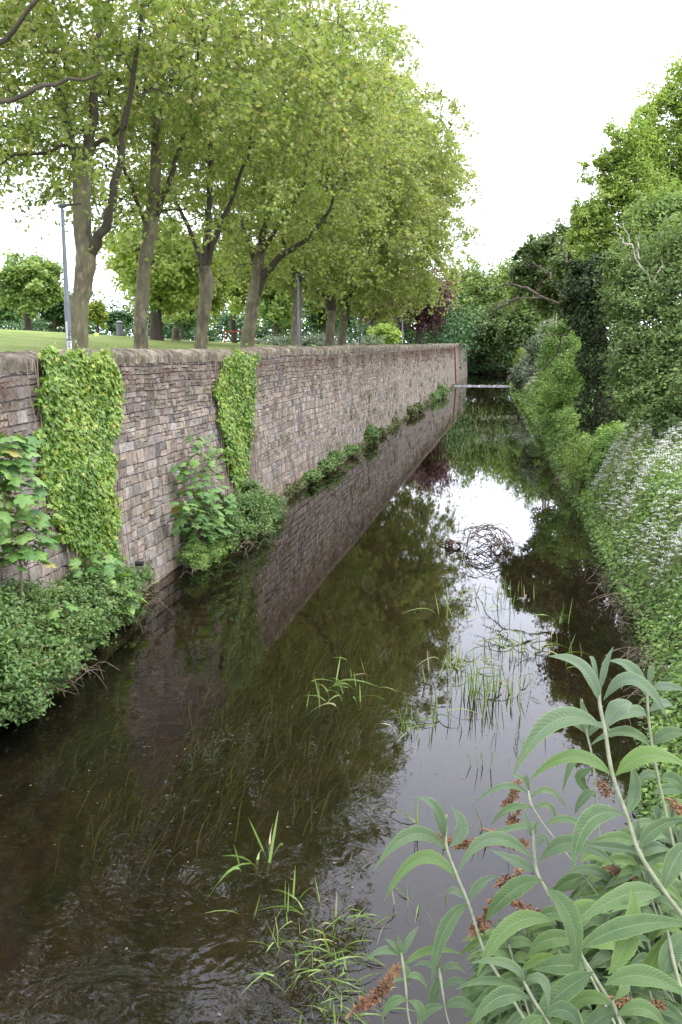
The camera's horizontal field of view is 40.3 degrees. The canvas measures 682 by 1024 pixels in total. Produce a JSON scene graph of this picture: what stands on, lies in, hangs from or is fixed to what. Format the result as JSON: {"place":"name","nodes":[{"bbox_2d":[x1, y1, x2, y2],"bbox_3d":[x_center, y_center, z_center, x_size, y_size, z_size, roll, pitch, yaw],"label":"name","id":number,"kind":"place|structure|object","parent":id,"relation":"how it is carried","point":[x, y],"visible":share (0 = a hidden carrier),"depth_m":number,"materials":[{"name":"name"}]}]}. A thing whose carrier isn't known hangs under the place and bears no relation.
{"place":"outdoors","nodes":[
{"label":"outdoors","id":0,"kind":"place"},
{"bbox_2d":[0,599,150,738],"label":"mud bank","id":1,"kind":"structure","parent":0,"point":[123,636],"depth_m":15.69,"materials":[{"name":"soil"}]},
{"bbox_2d":[0,431,58,602],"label":"sycamore sapling","id":2,"kind":"object","parent":1,"relation":"on","point":[9,467],"visible":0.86,"depth_m":12.91,"materials":[{"name":"green plant"}]},
{"bbox_2d":[0,493,72,566],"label":"sycamore sapling","id":3,"kind":"object","parent":1,"relation":"on","point":[22,500],"visible":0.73,"depth_m":12.96,"materials":[{"name":"green plant"}]},
{"bbox_2d":[20,600,78,646],"bbox_3d":[-4.243,1.613,13.447,0.801,0.453,1.286,2,11,11],"label":"sycamore sapling","id":4,"kind":"object","parent":1,"relation":"on","point":[68,605],"visible":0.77,"depth_m":13.47,"materials":[{"name":"green plant"}]},
{"bbox_2d":[0,563,150,731],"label":"nettle clump","id":5,"kind":"object","parent":1,"relation":"on","point":[23,652],"visible":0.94,"depth_m":13.28,"materials":[{"name":"green plant"}]},
{"bbox_2d":[0,561,162,724],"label":"nettle clump","id":6,"kind":"object","parent":1,"relation":"on","point":[98,639],"visible":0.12,"depth_m":15.20,"materials":[{"name":"green plant"}]},
{"bbox_2d":[4,566,172,720],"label":"dry stalks","id":7,"kind":"object","parent":1,"relation":"on","point":[94,643],"visible":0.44,"depth_m":13.64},
{"bbox_2d":[65,552,125,584],"bbox_3d":[-4.220,1.006,16.096,0.958,0.612,1.234,2,11,11],"label":"sycamore sapling","id":8,"kind":"object","parent":1,"relation":"on","point":[108,564],"visible":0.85,"depth_m":15.88,"materials":[{"name":"green plant"}]},
{"bbox_2d":[98,573,146,618],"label":"dock plant","id":9,"kind":"object","parent":1,"relation":"on","point":[128,610],"visible":0.37,"depth_m":16.44,"materials":[{"name":"green plant"}]},
{"bbox_2d":[0,329,353,351],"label":"lawn","id":10,"kind":"structure","parent":0,"point":[16,340],"depth_m":51.87,"materials":[{"name":"green plant"}]},
{"bbox_2d":[0,286,33,323],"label":"park tree","id":11,"kind":"object","parent":10,"relation":"on","point":[10,316],"visible":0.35,"depth_m":97.84,"materials":[{"name":"green plant"}]},
{"bbox_2d":[0,246,72,330],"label":"park tree","id":12,"kind":"object","parent":10,"relation":"on","point":[32,282],"visible":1,"depth_m":74.87,"materials":[{"name":"green plant"}]},
{"bbox_2d":[37,289,71,332],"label":"park tree","id":13,"kind":"object","parent":10,"relation":"on","point":[54,315],"visible":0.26,"depth_m":99.71,"materials":[{"name":"green plant"}]},
{"bbox_2d":[0,0,113,182],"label":"plane tree","id":14,"kind":"object","parent":10,"relation":"on","point":[14,29],"visible":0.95,"depth_m":22.82,"materials":[{"name":"green plant"}]},
{"bbox_2d":[58,203,82,348],"bbox_3d":[-8.088,-6.737,28.266,0.760,5.082,0.260,2,11,11],"label":"lamp post","id":15,"kind":"object","parent":10,"relation":"on","point":[61,206],"visible":0.87,"depth_m":28.22,"materials":[{"name":"metal"}]},
{"bbox_2d":[88,298,109,334],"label":"park tree","id":16,"kind":"object","parent":10,"relation":"on","point":[98,314],"visible":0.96,"depth_m":83.27,"materials":[{"name":"green plant"}]},
{"bbox_2d":[102,309,133,335],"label":"park tree","id":17,"kind":"object","parent":10,"relation":"on","point":[127,318],"visible":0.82,"depth_m":103.66,"materials":[{"name":"green plant"}]},
{"bbox_2d":[97,214,225,340],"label":"park tree","id":18,"kind":"object","parent":10,"relation":"on","point":[163,288],"visible":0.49,"depth_m":62.06,"materials":[{"name":"green plant"}]},
{"bbox_2d":[0,0,360,348],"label":"plane tree","id":19,"kind":"object","parent":10,"relation":"on","point":[88,245],"visible":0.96,"depth_m":30.45,"materials":[{"name":"green plant"}]},
{"bbox_2d":[162,297,223,339],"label":"park tree","id":20,"kind":"object","parent":10,"relation":"on","point":[189,318],"visible":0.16,"depth_m":123.48,"materials":[{"name":"green plant"}]},
{"bbox_2d":[176,217,235,340],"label":"park tree","id":21,"kind":"object","parent":10,"relation":"on","point":[219,301],"visible":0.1,"depth_m":75.89,"materials":[{"name":"green plant"}]},
{"bbox_2d":[0,0,423,348],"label":"plane tree","id":22,"kind":"object","parent":10,"relation":"on","point":[156,198],"visible":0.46,"depth_m":35.51,"materials":[{"name":"green plant"}]},
{"bbox_2d":[27,0,426,348],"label":"plane tree","id":23,"kind":"object","parent":10,"relation":"on","point":[204,254],"visible":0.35,"depth_m":41.74,"materials":[{"name":"green plant"}]},
{"bbox_2d":[215,218,264,342],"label":"park tree","id":24,"kind":"object","parent":10,"relation":"on","point":[237,304],"visible":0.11,"depth_m":84.67,"materials":[{"name":"green plant"}]},
{"bbox_2d":[0,264,486,369],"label":"undergrowth","id":25,"kind":"object","parent":10,"relation":"on","point":[448,334],"visible":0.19,"depth_m":126.99,"materials":[{"name":"green plant"}]},
{"bbox_2d":[98,0,442,347],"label":"plane tree","id":26,"kind":"object","parent":10,"relation":"on","point":[260,273],"visible":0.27,"depth_m":48.85,"materials":[{"name":"green plant"}]},
{"bbox_2d":[257,262,307,337],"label":"park tree","id":27,"kind":"object","parent":10,"relation":"on","point":[267,307],"visible":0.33,"depth_m":97.22,"materials":[{"name":"green plant"}]},
{"bbox_2d":[296,274,308,345],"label":"lamp post","id":28,"kind":"object","parent":10,"relation":"on","point":[298,323],"visible":0.84,"depth_m":55.18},
{"bbox_2d":[240,330,389,346],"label":"hedge","id":29,"kind":"object","parent":10,"relation":"on","point":[278,341],"visible":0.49,"depth_m":92.03,"materials":[{"name":"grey plant"}]},
{"bbox_2d":[302,293,340,345],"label":"park tree","id":30,"kind":"object","parent":10,"relation":"on","point":[314,317],"visible":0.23,"depth_m":104.56,"materials":[{"name":"green plant"}]},
{"bbox_2d":[173,0,470,345],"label":"plane tree","id":31,"kind":"object","parent":10,"relation":"on","point":[413,188],"visible":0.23,"depth_m":57.64,"materials":[{"name":"green plant"}]},
{"bbox_2d":[223,57,490,345],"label":"plane tree","id":32,"kind":"object","parent":10,"relation":"on","point":[431,235],"visible":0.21,"depth_m":66.69,"materials":[{"name":"green plant"}]},
{"bbox_2d":[255,90,488,344],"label":"plane tree","id":33,"kind":"object","parent":10,"relation":"on","point":[421,296],"visible":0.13,"depth_m":75.72,"materials":[{"name":"green plant"}]},
{"bbox_2d":[354,291,395,344],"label":"copper beech","id":34,"kind":"object","parent":10,"relation":"on","point":[372,321],"visible":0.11,"depth_m":110.71,"materials":[{"name":"plant"}]},
{"bbox_2d":[366,323,403,344],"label":"rounded shrub","id":35,"kind":"object","parent":10,"relation":"on","point":[384,330],"visible":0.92,"depth_m":98.24,"materials":[{"name":"green plant"}]},
{"bbox_2d":[390,266,463,343],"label":"copper beech","id":36,"kind":"object","parent":10,"relation":"on","point":[424,320],"visible":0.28,"depth_m":114.48,"materials":[{"name":"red plant"}]},
{"bbox_2d":[171,495,298,583],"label":"mud bank","id":37,"kind":"structure","parent":0,"point":[292,503],"depth_m":23.10,"materials":[{"name":"soil"}]},
{"bbox_2d":[172,538,232,570],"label":"box bush","id":38,"kind":"object","parent":37,"relation":"on","point":[213,551],"visible":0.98,"depth_m":20.83,"materials":[{"name":"green plant"}]},
{"bbox_2d":[168,434,237,547],"bbox_3d":[-3.151,-0.409,21.252,1.230,2.856,3.751,2,11,11],"label":"sycamore sapling","id":39,"kind":"object","parent":37,"relation":"on","point":[198,519],"visible":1,"depth_m":21.02,"materials":[{"name":"green plant"}]},
{"bbox_2d":[204,479,292,552],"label":"bramble clump","id":40,"kind":"object","parent":37,"relation":"on","point":[257,506],"visible":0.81,"depth_m":24.36,"materials":[{"name":"green plant"}]},
{"bbox_2d":[0,507,623,1020],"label":"floating specks","id":41,"kind":"object","parent":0,"point":[262,781],"visible":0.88,"depth_m":10.44,"materials":[{"name":"beige plant"}]},
{"bbox_2d":[0,349,624,1023],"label":"river bed","id":42,"kind":"object","parent":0,"point":[386,553],"visible":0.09,"depth_m":12.25,"materials":[{"name":"soil"}]},
{"bbox_2d":[0,343,467,609],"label":"stone wall","id":43,"kind":"structure","parent":42,"relation":"on","point":[152,452],"depth_m":22.53,"materials":[{"name":"stone"}]},
{"bbox_2d":[25,332,130,587],"bbox_3d":[-4.483,-0.681,16.604,0.508,4.991,3.705,2,11,11],"label":"wall ivy","id":44,"kind":"object","parent":43,"relation":"attached to","point":[94,528],"depth_m":16.22,"materials":[{"name":"green plant"}]},
{"bbox_2d":[0,350,447,568],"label":"wall moss","id":45,"kind":"object","parent":43,"relation":"attached to","point":[187,393],"depth_m":45.15,"materials":[{"name":"green plant"}]},
{"bbox_2d":[0,347,453,458],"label":"hanging herbs","id":46,"kind":"object","parent":43,"relation":"attached to","point":[409,352],"visible":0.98,"depth_m":35.53,"materials":[{"name":"plant"}]},
{"bbox_2d":[207,343,263,504],"bbox_3d":[-2.753,-2.466,25.543,0.473,4.307,4.572,2,11,11],"label":"wall ivy","id":47,"kind":"object","parent":43,"relation":"attached to","point":[233,418],"depth_m":25.16,"materials":[{"name":"green plant"}]},
{"bbox_2d":[275,383,454,498],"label":"foot growth","id":48,"kind":"object","parent":43,"relation":"attached to","point":[426,402],"visible":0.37,"depth_m":45.32,"materials":[{"name":"green plant"}]},
{"bbox_2d":[429,383,450,401],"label":"nettle clump","id":49,"kind":"object","parent":42,"relation":"on","point":[439,393],"visible":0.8,"depth_m":85.30,"materials":[{"name":"green plant"}]},
{"bbox_2d":[450,242,513,354],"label":"woodland tree","id":50,"kind":"object","parent":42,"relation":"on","point":[480,283],"visible":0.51,"depth_m":144.27,"materials":[{"name":"green plant"}]},
{"bbox_2d":[454,292,514,365],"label":"woodland tree","id":51,"kind":"object","parent":42,"relation":"on","point":[488,344],"visible":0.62,"depth_m":139.25,"materials":[{"name":"green plant"}]},
{"bbox_2d":[485,245,514,315],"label":"woodland tree","id":52,"kind":"object","parent":42,"relation":"on","point":[505,259],"visible":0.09,"depth_m":149.40,"materials":[{"name":"green plant"}]},
{"bbox_2d":[306,453,359,490],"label":"mud bank","id":53,"kind":"structure","parent":0,"point":[353,460],"depth_m":37.34,"materials":[{"name":"soil"}]},
{"bbox_2d":[301,468,324,483],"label":"nettle clump","id":54,"kind":"object","parent":53,"relation":"on","point":[312,475],"visible":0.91,"depth_m":33.28,"materials":[{"name":"green plant"}]},
{"bbox_2d":[317,443,361,473],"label":"nettle clump","id":55,"kind":"object","parent":53,"relation":"on","point":[335,458],"visible":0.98,"depth_m":37.31,"materials":[{"name":"green plant"}]},
{"bbox_2d":[0,0,681,342],"label":"sky","id":56,"kind":"structure","parent":0,"point":[539,79],"materials":[{"name":"white"}]},
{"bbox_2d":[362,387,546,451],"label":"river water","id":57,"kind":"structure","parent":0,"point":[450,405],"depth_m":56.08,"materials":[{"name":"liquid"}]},
{"bbox_2d":[6,607,454,910],"bbox_3d":[-0.813,2.810,13.778,5.273,0.199,10.250,2,11,11],"label":"submerged weed","id":58,"kind":"object","parent":57,"relation":"in","point":[257,684],"visible":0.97,"depth_m":12.28,"materials":[{"name":"leaf"}]},
{"bbox_2d":[207,813,283,898],"bbox_3d":[-0.920,3.251,9.092,0.518,0.584,1.470,7,13,35],"label":"reed tuft","id":59,"kind":"object","parent":57,"relation":"in","point":[270,847],"visible":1,"depth_m":9.10,"materials":[{"name":"plant"}]},
{"bbox_2d":[203,887,296,955],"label":"reed tuft","id":60,"kind":"object","parent":57,"relation":"in","point":[288,927],"visible":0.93,"depth_m":8.22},
{"bbox_2d":[179,452,361,578],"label":"dry stalks","id":61,"kind":"object","parent":57,"relation":"on","point":[259,528],"visible":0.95,"depth_m":22.53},
{"bbox_2d":[284,480,303,495],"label":"nettle clump","id":62,"kind":"object","parent":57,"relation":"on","point":[290,485],"visible":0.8,"depth_m":31.39,"materials":[{"name":"green plant"}]},
{"bbox_2d":[237,872,391,991],"bbox_3d":[-0.184,3.564,7.891,1.291,0.399,1.552,2,11,11],"label":"reed tuft","id":63,"kind":"object","parent":57,"relation":"in","point":[314,947],"visible":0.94,"depth_m":7.99,"materials":[{"name":"plant"}]},
{"bbox_2d":[248,904,384,1017],"bbox_3d":[-0.276,3.600,7.677,1.142,0.402,1.430,2,11,11],"label":"reed tuft","id":64,"kind":"object","parent":57,"relation":"in","point":[316,969],"visible":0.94,"depth_m":7.59,"materials":[{"name":"plant"}]},
{"bbox_2d":[299,985,383,1023],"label":"reed tuft","id":65,"kind":"object","parent":57,"relation":"in","point":[341,1015],"visible":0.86,"depth_m":7.06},
{"bbox_2d":[267,923,416,1023],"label":"reed tuft","id":66,"kind":"object","parent":57,"relation":"in","point":[351,990],"visible":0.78,"depth_m":7.27,"materials":[{"name":"plant"}]},
{"bbox_2d":[305,668,395,714],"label":"reed tuft","id":67,"kind":"object","parent":57,"relation":"in","point":[327,691],"visible":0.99,"depth_m":13.40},
{"bbox_2d":[321,656,397,692],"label":"reed tuft","id":68,"kind":"object","parent":57,"relation":"in","point":[351,676],"visible":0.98,"depth_m":14.01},
{"bbox_2d":[364,422,380,442],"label":"nettle clump","id":69,"kind":"object","parent":57,"relation":"in","point":[371,434],"visible":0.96,"depth_m":46.23,"materials":[{"name":"green plant"}]},
{"bbox_2d":[371,887,434,928],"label":"reed tuft","id":70,"kind":"object","parent":57,"relation":"in","point":[418,908],"visible":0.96,"depth_m":8.37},
{"bbox_2d":[381,717,440,741],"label":"reed tuft","id":71,"kind":"object","parent":57,"relation":"in","point":[408,734],"visible":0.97,"depth_m":12.14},
{"bbox_2d":[348,665,478,750],"bbox_3d":[1.072,2.638,12.647,1.505,0.510,2.103,-5,12,-28],"label":"reed tuft","id":72,"kind":"object","parent":57,"relation":"in","point":[432,718],"visible":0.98,"depth_m":12.47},
{"bbox_2d":[407,402,425,416],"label":"nettle clump","id":73,"kind":"object","parent":57,"relation":"on","point":[412,410],"visible":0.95,"depth_m":64.19,"materials":[{"name":"green plant"}]},
{"bbox_2d":[402,584,503,627],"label":"reed tuft","id":74,"kind":"object","parent":57,"relation":"in","point":[464,604],"visible":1,"depth_m":17.71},
{"bbox_2d":[417,640,502,685],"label":"reed tuft","id":75,"kind":"object","parent":57,"relation":"in","point":[457,665],"visible":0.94,"depth_m":14.51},
{"bbox_2d":[392,405,547,460],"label":"emergent grass","id":76,"kind":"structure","parent":57,"relation":"on","point":[477,433],"depth_m":49.01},
{"bbox_2d":[454,384,509,386],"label":"weir","id":77,"kind":"object","parent":57,"relation":"in","point":[469,385],"visible":0.63,"depth_m":106.86,"materials":[{"name":"liquid"}]},
{"bbox_2d":[434,647,531,726],"bbox_3d":[2.085,2.380,13.358,1.517,0.761,1.017,-10,14,-43],"label":"reed tuft","id":78,"kind":"object","parent":57,"relation":"in","point":[480,687],"visible":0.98,"depth_m":13.27,"materials":[{"name":"plant"}]},
{"bbox_2d":[457,523,520,556],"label":"sunken branch","id":79,"kind":"object","parent":57,"relation":"in","point":[497,544],"visible":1,"depth_m":22.66,"materials":[{"name":"brown plant"}]},
{"bbox_2d":[460,621,539,691],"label":"reed tuft","id":80,"kind":"object","parent":57,"relation":"in","point":[510,650],"visible":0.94,"depth_m":15.07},
{"bbox_2d":[472,570,534,611],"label":"reed tuft","id":81,"kind":"object","parent":57,"relation":"in","point":[505,594],"visible":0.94,"depth_m":18.48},
{"bbox_2d":[468,646,539,721],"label":"reed tuft","id":82,"kind":"object","parent":57,"relation":"in","point":[501,685],"visible":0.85,"depth_m":13.42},
{"bbox_2d":[473,621,566,662],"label":"reed tuft","id":83,"kind":"object","parent":57,"relation":"in","point":[524,648],"visible":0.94,"depth_m":15.54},
{"bbox_2d":[515,630,591,672],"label":"reed tuft","id":84,"kind":"object","parent":57,"relation":"in","point":[557,651],"visible":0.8,"depth_m":15.16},
{"bbox_2d":[457,374,509,384],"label":"water","id":85,"kind":"structure","parent":0,"point":[487,379],"depth_m":123.71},
{"bbox_2d":[519,379,681,864],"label":"river bank","id":86,"kind":"structure","parent":0,"point":[583,559],"depth_m":18.72,"materials":[{"name":"soil"}]},
{"bbox_2d":[467,346,515,373],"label":"undergrowth","id":87,"kind":"object","parent":86,"relation":"on","point":[479,368],"visible":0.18,"depth_m":143.29,"materials":[{"name":"green plant"}]},
{"bbox_2d":[345,646,681,1023],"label":"buddleia bush","id":88,"kind":"object","parent":86,"relation":"on","point":[607,949],"visible":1,"depth_m":1.52,"materials":[{"name":"green plant"}]},
{"bbox_2d":[491,303,542,367],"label":"woodland tree","id":89,"kind":"object","parent":86,"relation":"on","point":[513,331],"visible":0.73,"depth_m":132.61,"materials":[{"name":"green plant"}]},
{"bbox_2d":[506,350,538,393],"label":"bank shrub","id":90,"kind":"object","parent":86,"relation":"on","point":[521,369],"visible":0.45,"depth_m":82.49,"materials":[{"name":"green plant"}]},
{"bbox_2d":[502,238,542,355],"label":"woodland tree","id":91,"kind":"object","parent":86,"relation":"on","point":[525,306],"visible":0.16,"depth_m":132.04,"materials":[{"name":"green plant"}]},
{"bbox_2d":[521,319,568,378],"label":"bank shrub","id":92,"kind":"object","parent":86,"relation":"on","point":[532,351],"visible":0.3,"depth_m":69.25,"materials":[{"name":"green plant"}]},
{"bbox_2d":[509,369,585,435],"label":"cover","id":93,"kind":"object","parent":86,"relation":"on","point":[528,406],"visible":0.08,"depth_m":64.73,"materials":[{"name":"green plant"}]},
{"bbox_2d":[503,216,596,373],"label":"arching tree","id":94,"kind":"object","parent":86,"relation":"on","point":[539,250],"visible":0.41,"depth_m":52.01,"materials":[{"name":"green plant"}]},
{"bbox_2d":[462,230,645,439],"bbox_3d":[7.572,-6.739,34.848,4.269,7.636,8.972,-8,13,-36],"label":"ivy clad tree","id":95,"kind":"object","parent":86,"relation":"on","point":[578,285],"visible":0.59,"depth_m":32.07,"materials":[{"name":"green plant"}]},
{"bbox_2d":[523,312,594,407],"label":"bank shrub","id":96,"kind":"object","parent":86,"relation":"on","point":[567,371],"visible":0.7,"depth_m":44.76,"materials":[{"name":"green plant"}]},
{"bbox_2d":[534,379,583,421],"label":"bank shrub","id":97,"kind":"object","parent":86,"relation":"on","point":[552,405],"visible":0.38,"depth_m":49.00,"materials":[{"name":"green plant"}]},
{"bbox_2d":[547,399,587,455],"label":"bank shrub","id":98,"kind":"object","parent":86,"relation":"on","point":[569,417],"visible":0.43,"depth_m":38.48,"materials":[{"name":"green plant"}]},
{"bbox_2d":[559,426,594,494],"bbox_3d":[7.365,-1.629,29.129,1.059,2.147,1.330,2,11,11],"label":"willow sapling","id":99,"kind":"object","parent":86,"relation":"on","point":[569,466],"visible":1,"depth_m":29.06,"materials":[{"name":"green plant"}]},
{"bbox_2d":[566,431,615,502],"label":"bank shrub","id":100,"kind":"object","parent":86,"relation":"on","point":[595,461],"visible":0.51,"depth_m":29.07,"materials":[{"name":"green plant"}]},
{"bbox_2d":[534,393,681,825],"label":"nettle cover","id":101,"kind":"object","parent":86,"relation":"on","point":[666,766],"visible":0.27,"depth_m":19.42,"materials":[{"name":"green plant"}]},
{"bbox_2d":[550,472,671,744],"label":"dry stalks","id":102,"kind":"object","parent":86,"relation":"on","point":[632,654],"visible":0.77,"depth_m":14.49,"materials":[{"name":"plant"}]},
{"bbox_2d":[547,97,681,299],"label":"slender tree","id":103,"kind":"object","parent":86,"relation":"on","point":[623,169],"visible":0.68,"depth_m":36.57,"materials":[{"name":"green plant"}]},
{"bbox_2d":[582,198,681,452],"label":"dense tree","id":104,"kind":"object","parent":86,"relation":"on","point":[654,354],"visible":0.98,"depth_m":25.06,"materials":[{"name":"green plant"}]},
{"bbox_2d":[615,223,663,292],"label":"dead branch","id":105,"kind":"object","parent":104,"relation":"attached to","point":[632,247],"visible":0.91,"depth_m":25.28,"materials":[{"name":"brown wood"}]},
{"bbox_2d":[587,407,681,679],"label":"cow parsley stalks","id":106,"kind":"object","parent":86,"relation":"on","point":[676,552],"visible":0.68,"depth_m":21.28,"materials":[{"name":"plant"}]},
{"bbox_2d":[587,417,681,666],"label":"cow parsley","id":107,"kind":"object","parent":86,"relation":"on","point":[655,455],"visible":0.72,"depth_m":21.40,"materials":[{"name":"white plant"}]},
{"bbox_2d":[600,166,681,380],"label":"tree","id":108,"kind":"object","parent":86,"relation":"on","point":[639,215],"visible":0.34,"depth_m":31.13,"materials":[{"name":"green plant"}]},
{"bbox_2d":[623,46,681,203],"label":"tall tree","id":109,"kind":"object","parent":86,"relation":"on","point":[667,97],"visible":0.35,"depth_m":37.43,"materials":[{"name":"green plant"}]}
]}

